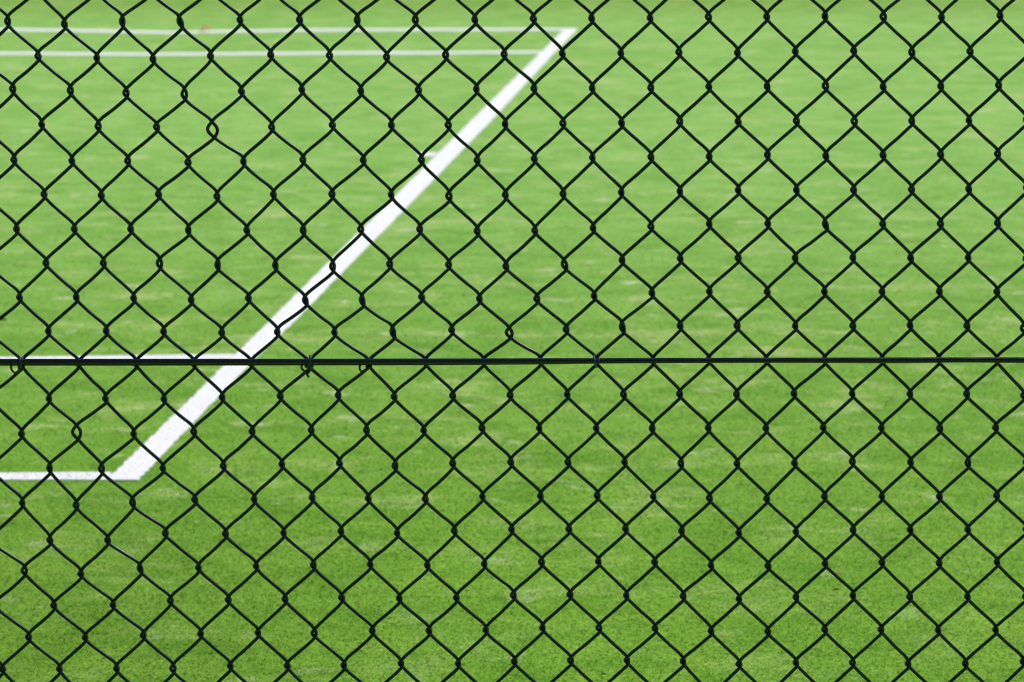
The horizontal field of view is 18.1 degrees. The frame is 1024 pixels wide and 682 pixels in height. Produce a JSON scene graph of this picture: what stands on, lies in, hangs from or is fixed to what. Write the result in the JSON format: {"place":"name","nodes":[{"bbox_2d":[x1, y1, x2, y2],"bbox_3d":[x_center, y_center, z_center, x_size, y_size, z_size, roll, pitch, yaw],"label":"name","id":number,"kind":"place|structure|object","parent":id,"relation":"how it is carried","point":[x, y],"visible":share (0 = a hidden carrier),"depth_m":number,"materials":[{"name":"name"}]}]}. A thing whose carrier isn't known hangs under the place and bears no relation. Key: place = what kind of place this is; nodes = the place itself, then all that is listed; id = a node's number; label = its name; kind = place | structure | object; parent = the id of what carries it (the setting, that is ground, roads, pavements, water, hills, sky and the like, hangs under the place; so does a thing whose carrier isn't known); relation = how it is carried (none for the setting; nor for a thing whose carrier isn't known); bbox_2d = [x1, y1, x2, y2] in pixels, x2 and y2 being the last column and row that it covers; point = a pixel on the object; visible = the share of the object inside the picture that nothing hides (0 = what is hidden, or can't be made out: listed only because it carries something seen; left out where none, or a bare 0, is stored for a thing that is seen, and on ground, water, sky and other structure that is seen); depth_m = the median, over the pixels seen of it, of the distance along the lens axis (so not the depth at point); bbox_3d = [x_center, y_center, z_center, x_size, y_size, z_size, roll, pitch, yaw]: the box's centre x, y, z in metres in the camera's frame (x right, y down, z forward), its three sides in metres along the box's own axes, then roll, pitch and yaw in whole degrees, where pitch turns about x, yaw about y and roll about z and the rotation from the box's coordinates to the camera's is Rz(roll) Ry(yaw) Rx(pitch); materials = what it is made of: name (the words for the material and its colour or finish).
{"place":"outdoors","nodes":[
{"label":"outdoors","id":0,"kind":"place"},
{"bbox_2d":[0,0,1023,681],"bbox_3d":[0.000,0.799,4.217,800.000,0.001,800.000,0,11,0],"label":"ground","id":1,"kind":"structure","parent":0,"point":[272,92],"depth_m":9.02,"materials":[{"name":"green plant"}]},
{"bbox_2d":[0,472,110,479],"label":"doubles sideline","id":2,"kind":"object","parent":1,"relation":"on","point":[33,477],"visible":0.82,"depth_m":6.95,"materials":[{"name":"white paint"}]},
{"bbox_2d":[0,354,234,358],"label":"singles sideline","id":3,"kind":"object","parent":1,"relation":"on","point":[228,356],"visible":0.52,"depth_m":8.28,"materials":[{"name":"white paint"}]},
{"bbox_2d":[0,51,540,54],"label":"singles sideline","id":4,"kind":"object","parent":1,"relation":"on","point":[217,53],"visible":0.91,"depth_m":16.34,"materials":[{"name":"white paint"}]},
{"bbox_2d":[0,28,564,32],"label":"doubles sideline","id":5,"kind":"object","parent":1,"relation":"on","point":[284,30],"visible":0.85,"depth_m":17.64,"materials":[{"name":"white paint"}]},
{"bbox_2d":[196,24,211,30],"bbox_3d":[-1.676,-1.708,17.574,0.081,0.035,0.054,6,12,29],"label":"fallen leaf","id":6,"kind":"object","parent":5,"relation":"on","point":[206,26],"visible":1,"depth_m":17.56,"materials":[{"name":"yellow plant"}]},
{"bbox_2d":[110,28,576,479],"bbox_3d":[-0.245,-0.714,12.334,0.095,0.001,11.118,1,11,6],"label":"baseline","id":7,"kind":"object","parent":1,"relation":"on","point":[446,155],"visible":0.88,"depth_m":9.65,"materials":[{"name":"white paint"}]},
{"bbox_2d":[0,150,461,479],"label":"painted turf blades","id":8,"kind":"object","parent":7,"relation":"on","point":[171,416],"visible":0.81,"depth_m":7.58,"materials":[{"name":"white paint"}]},
{"bbox_2d":[417,152,436,155],"bbox_3d":[-0.326,-0.717,12.354,0.077,0.001,0.127,0,11,0],"label":"mark","id":9,"kind":"object","parent":1,"relation":"on","point":[430,153],"visible":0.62,"depth_m":12.34,"materials":[{"name":"white paint"}]},
{"bbox_2d":[0,0,1023,681],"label":"chain link fence","id":10,"kind":"object","parent":1,"relation":"on","point":[482,360],"visible":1,"depth_m":4.06,"materials":[{"name":"black metal"}]},
{"bbox_2d":[0,132,1023,681],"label":"turf blades","id":11,"kind":"object","parent":1,"relation":"on","point":[592,518],"visible":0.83,"depth_m":6.89,"materials":[{"name":"green plant"}]}
]}

